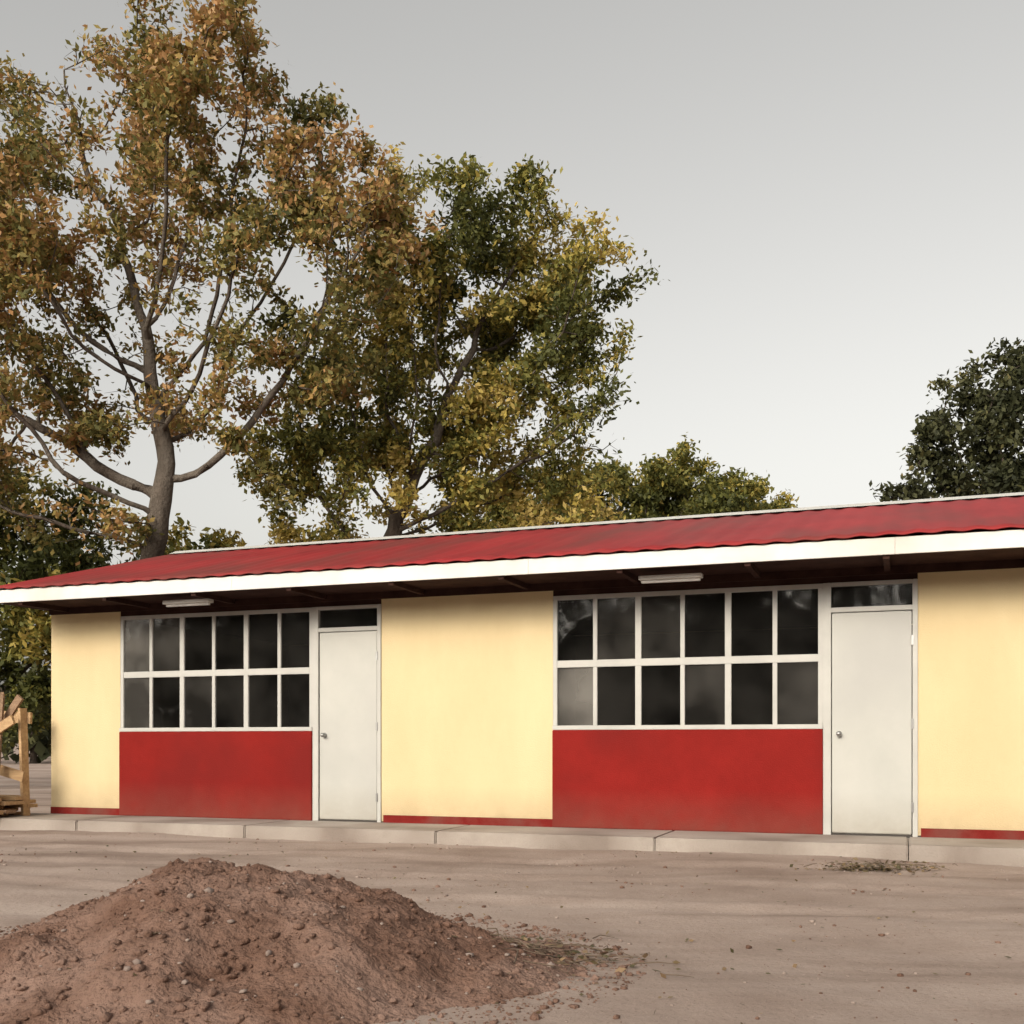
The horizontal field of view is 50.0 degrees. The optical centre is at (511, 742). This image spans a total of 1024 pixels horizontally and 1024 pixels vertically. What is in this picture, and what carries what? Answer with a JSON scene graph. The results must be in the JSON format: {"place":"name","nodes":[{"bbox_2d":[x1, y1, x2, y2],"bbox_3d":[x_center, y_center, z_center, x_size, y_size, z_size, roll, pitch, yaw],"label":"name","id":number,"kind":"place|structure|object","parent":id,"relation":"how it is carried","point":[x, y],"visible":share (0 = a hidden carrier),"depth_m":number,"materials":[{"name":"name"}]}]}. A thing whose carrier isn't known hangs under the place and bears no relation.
{"place":"outdoors","nodes":[
{"label":"outdoors","id":0,"kind":"place"},
{"bbox_2d":[0,744,1023,1023],"bbox_3d":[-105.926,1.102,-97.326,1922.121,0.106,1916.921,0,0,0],"label":"ground","id":1,"kind":"structure","parent":0,"point":[940,950],"depth_m":7.14,"materials":[{"name":"soil"}]},
{"bbox_2d":[0,692,37,815],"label":"lumber pile","id":2,"kind":"object","parent":1,"relation":"on","point":[23,801],"visible":0.82,"depth_m":14.38,"materials":[{"name":"brown wood"}]},
{"bbox_2d":[0,650,50,763],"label":"distant trees","id":3,"kind":"object","parent":1,"relation":"on","point":[39,749],"visible":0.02,"depth_m":56.77,"materials":[{"name":"green plant"}]},
{"bbox_2d":[0,443,246,748],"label":"undergrowth tree","id":4,"kind":"object","parent":1,"relation":"on","point":[22,635],"visible":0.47,"depth_m":26.46,"materials":[{"name":"green plant"}]},
{"bbox_2d":[0,0,447,565],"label":"shade tree","id":5,"kind":"object","parent":1,"relation":"on","point":[172,78],"visible":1,"depth_m":21.55,"materials":[{"name":"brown plant"}]},
{"bbox_2d":[0,857,646,1023],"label":"dirt mound","id":6,"kind":"object","parent":1,"relation":"on","point":[225,944],"visible":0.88,"depth_m":4.67,"materials":[{"name":"brown soil"}]},
{"bbox_2d":[230,142,669,544],"bbox_3d":[-1.347,-6.008,25.226,9.872,14.640,5.844,0,0,0],"label":"yellowing tree","id":7,"kind":"object","parent":1,"relation":"on","point":[545,303],"visible":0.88,"depth_m":24.73,"materials":[{"name":"green plant"}]},
{"bbox_2d":[0,832,1020,1023],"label":"gravel","id":8,"kind":"structure","parent":1,"relation":"on","point":[638,922],"depth_m":7.49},
{"bbox_2d":[0,813,1023,866],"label":"walkway slab","id":9,"kind":"structure","parent":1,"relation":"on","point":[1005,852],"depth_m":11.57,"materials":[{"name":"concrete"}]},
{"bbox_2d":[51,568,1023,835],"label":"walls","id":10,"kind":"structure","parent":9,"relation":"on","point":[465,706],"depth_m":12.67,"materials":[{"name":"beige paint"}]},
{"bbox_2d":[119,608,311,731],"bbox_3d":[-3.796,-0.900,14.005,2.880,1.518,0.103,0,0,20],"label":"window frame","id":11,"kind":"object","parent":10,"relation":"attached to","point":[246,672],"visible":1,"depth_m":13.99,"materials":[{"name":"paint"}]},
{"bbox_2d":[125,619,148,727],"bbox_3d":[-4.924,-0.900,14.415,0.440,1.440,0.005,0,0,20],"label":"glass","id":12,"kind":"object","parent":11,"relation":"attached to","point":[136,660],"visible":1,"depth_m":14.41,"materials":[{"name":"grey glass"}]},
{"bbox_2d":[154,618,211,727],"bbox_3d":[-4.246,-0.900,14.172,0.920,1.440,0.007,0,0,20],"label":"glass","id":13,"kind":"object","parent":11,"relation":"attached to","point":[198,702],"visible":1,"depth_m":14.15,"materials":[{"name":"grey glass"}]},
{"bbox_2d":[153,612,308,727],"bbox_3d":[-3.568,-0.900,13.929,2.360,1.440,0.009,0,0,20],"label":"glass","id":14,"kind":"object","parent":11,"relation":"attached to","point":[263,653],"visible":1,"depth_m":13.83,"materials":[{"name":"black glass"}]},
{"bbox_2d":[315,604,380,821],"bbox_3d":[-1.977,-0.350,13.372,0.900,2.620,0.120,0,0,20],"label":"door frame","id":15,"kind":"object","parent":10,"relation":"in","point":[319,630],"visible":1,"depth_m":13.38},
{"bbox_2d":[320,631,376,820],"bbox_3d":[-1.984,-0.201,13.353,0.784,2.282,0.041,0,0,20],"label":"door leaf","id":16,"kind":"object","parent":15,"relation":"attached to","point":[348,710],"visible":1,"depth_m":13.33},
{"bbox_2d":[320,796,376,819],"bbox_3d":[-1.992,0.795,13.332,0.776,0.270,0.007,0,0,19],"label":"door kick plate","id":17,"kind":"object","parent":16,"relation":"attached to","point":[332,807],"depth_m":13.33,"materials":[{"name":"paint"}]},
{"bbox_2d":[119,729,822,834],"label":"red panels","id":18,"kind":"object","parent":10,"relation":"attached to","point":[746,780],"visible":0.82,"depth_m":12.21,"materials":[{"name":"paint"}]},
{"bbox_2d":[0,547,1023,610],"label":"soffit","id":19,"kind":"structure","parent":10,"relation":"on","point":[876,560],"depth_m":11.86,"materials":[{"name":"brown wood"}]},
{"bbox_2d":[0,585,56,589],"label":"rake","id":20,"kind":"object","parent":19,"relation":"on","point":[27,588],"depth_m":14.68,"materials":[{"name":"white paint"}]},
{"bbox_2d":[57,576,222,586],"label":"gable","id":21,"kind":"structure","parent":19,"relation":"on","point":[140,581],"depth_m":16.33,"materials":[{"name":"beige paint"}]},
{"bbox_2d":[163,573,702,606],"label":"eave light fixtures","id":22,"kind":"object","parent":19,"relation":"attached to","point":[684,577],"visible":1,"depth_m":11.47,"materials":[{"name":"white paint"}]},
{"bbox_2d":[18,555,890,611],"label":"rafter tails","id":23,"kind":"object","parent":19,"relation":"attached to","point":[752,569],"visible":0.99,"depth_m":12.81,"materials":[{"name":"brown wood"}]},
{"bbox_2d":[0,529,1023,602],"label":"fascia","id":24,"kind":"structure","parent":19,"relation":"attached to","point":[886,546],"depth_m":11.51,"materials":[{"name":"white paint"}]},
{"bbox_2d":[223,527,1023,576],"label":"roof back","id":25,"kind":"structure","parent":24,"relation":"on","point":[828,539],"depth_m":15.86,"materials":[{"name":"red metal"}]},
{"bbox_2d":[0,495,1023,588],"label":"roof front","id":26,"kind":"structure","parent":25,"relation":"attached to","point":[1000,512],"depth_m":13.19,"materials":[{"name":"red metal"}]},
{"bbox_2d":[170,492,1023,553],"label":"ridge cap","id":27,"kind":"object","parent":25,"relation":"on","point":[661,518],"visible":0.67,"depth_m":15.15,"materials":[{"name":"paint"}]},
{"bbox_2d":[121,573,917,615],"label":"lintel","id":28,"kind":"structure","parent":10,"relation":"attached to","point":[611,590],"depth_m":12.18,"materials":[{"name":"brown wood"}]},
{"bbox_2d":[49,559,1023,614],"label":"wall top beam","id":29,"kind":"structure","parent":10,"relation":"attached to","point":[926,568],"depth_m":12.31,"materials":[{"name":"brown wood"}]},
{"bbox_2d":[51,807,1023,839],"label":"kick strips","id":30,"kind":"object","parent":10,"relation":"attached to","point":[975,834],"visible":1,"depth_m":12.67,"materials":[{"name":"red paint"}]},
{"bbox_2d":[312,583,825,834],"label":"door posts","id":31,"kind":"object","parent":10,"relation":"attached to","point":[824,711],"depth_m":11.45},
{"bbox_2d":[320,608,376,627],"bbox_3d":[-1.980,-1.510,13.365,0.800,0.220,0.008,0,0,20],"label":"transom glass","id":32,"kind":"object","parent":31,"relation":"attached to","point":[348,618],"visible":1,"depth_m":13.37,"materials":[{"name":"black glass"}]},
{"bbox_2d":[376,651,377,801],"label":"door hinges","id":33,"kind":"object","parent":31,"relation":"attached to","point":[377,727],"depth_m":13.17,"materials":[{"name":"metal"}]},
{"bbox_2d":[911,635,913,811],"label":"door hinges","id":34,"kind":"object","parent":31,"relation":"attached to","point":[912,723],"depth_m":11.14,"materials":[{"name":"metal"}]},
{"bbox_2d":[552,584,822,729],"bbox_3d":[1.863,-0.900,11.982,2.954,1.518,0.103,0,0,20],"label":"window frame","id":35,"kind":"object","parent":10,"relation":"attached to","point":[728,659],"visible":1,"depth_m":11.96,"materials":[{"name":"paint"}]},
{"bbox_2d":[558,667,592,725],"bbox_3d":[0.707,-0.517,12.402,0.452,0.675,0.003,0,0,20],"label":"glass","id":36,"kind":"object","parent":35,"relation":"attached to","point":[575,696],"visible":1,"depth_m":12.40,"materials":[{"name":"grey glass"}]},
{"bbox_2d":[558,589,817,724],"bbox_3d":[1.865,-0.900,11.987,2.914,1.440,0.010,0,0,20],"label":"glass","id":37,"kind":"object","parent":35,"relation":"attached to","point":[752,635],"visible":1,"depth_m":11.86,"materials":[{"name":"black glass"}]},
{"bbox_2d":[598,595,817,724],"bbox_3d":[2.097,-0.900,11.904,2.422,1.440,0.008,0,0,20],"label":"glass","id":38,"kind":"object","parent":35,"relation":"attached to","point":[797,692],"visible":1,"depth_m":11.97,"materials":[{"name":"grey glass"}]},
{"bbox_2d":[826,579,917,836],"bbox_3d":[3.711,-0.350,11.339,0.896,2.620,0.120,0,0,20],"label":"door frame","id":39,"kind":"object","parent":10,"relation":"in","point":[913,608],"visible":1,"depth_m":11.29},
{"bbox_2d":[831,584,911,607],"bbox_3d":[3.708,-1.510,11.331,0.796,0.220,0.010,0,0,19],"label":"transom glass","id":40,"kind":"object","parent":39,"relation":"in","point":[874,595],"visible":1,"depth_m":11.33,"materials":[{"name":"black glass"}]},
{"bbox_2d":[832,611,911,834],"bbox_3d":[3.704,-0.201,11.320,0.780,2.282,0.040,0,0,20],"label":"door leaf","id":41,"kind":"object","parent":39,"relation":"attached to","point":[871,704],"visible":1,"depth_m":11.30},
{"bbox_2d":[832,806,910,833],"bbox_3d":[3.697,0.795,11.299,0.772,0.270,0.003,0,0,20],"label":"door kick plate","id":42,"kind":"object","parent":41,"relation":"attached to","point":[864,819],"depth_m":11.30,"materials":[{"name":"paint"}]},
{"bbox_2d":[319,819,920,837],"bbox_3d":[1.104,0.958,15.308,13.203,0.025,5.800,0,0,20],"label":"door threshold","id":43,"kind":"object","parent":9,"relation":"on","point":[897,835],"depth_m":11.39,"materials":[{"name":"grey concrete"}]},
{"bbox_2d":[8,831,1020,1023],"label":"leaf litter","id":44,"kind":"object","parent":1,"relation":"on","point":[677,962],"visible":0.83,"depth_m":6.09,"materials":[{"name":"brown plant"}]},
{"bbox_2d":[487,928,690,978],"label":"twig litter","id":45,"kind":"object","parent":1,"relation":"on","point":[574,952],"visible":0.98,"depth_m":5.42,"materials":[{"name":"brown plant"}]},
{"bbox_2d":[479,432,798,528],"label":"background tree","id":46,"kind":"object","parent":1,"relation":"on","point":[657,487],"visible":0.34,"depth_m":41.49,"materials":[{"name":"green plant"}]},
{"bbox_2d":[790,857,957,873],"bbox_3d":[3.088,1.068,9.509,1.533,0.110,0.515,0,0,0],"label":"plant debris","id":47,"kind":"object","parent":1,"relation":"on","point":[870,866],"visible":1,"depth_m":9.48,"materials":[{"name":"brown plant"}]},
{"bbox_2d":[869,337,1023,501],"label":"dark green tree","id":48,"kind":"object","parent":1,"relation":"on","point":[996,407],"visible":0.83,"depth_m":33.52,"materials":[{"name":"green plant"}]},
{"bbox_2d":[0,0,1023,683],"label":"sky","id":49,"kind":"structure","parent":0,"point":[828,195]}
]}

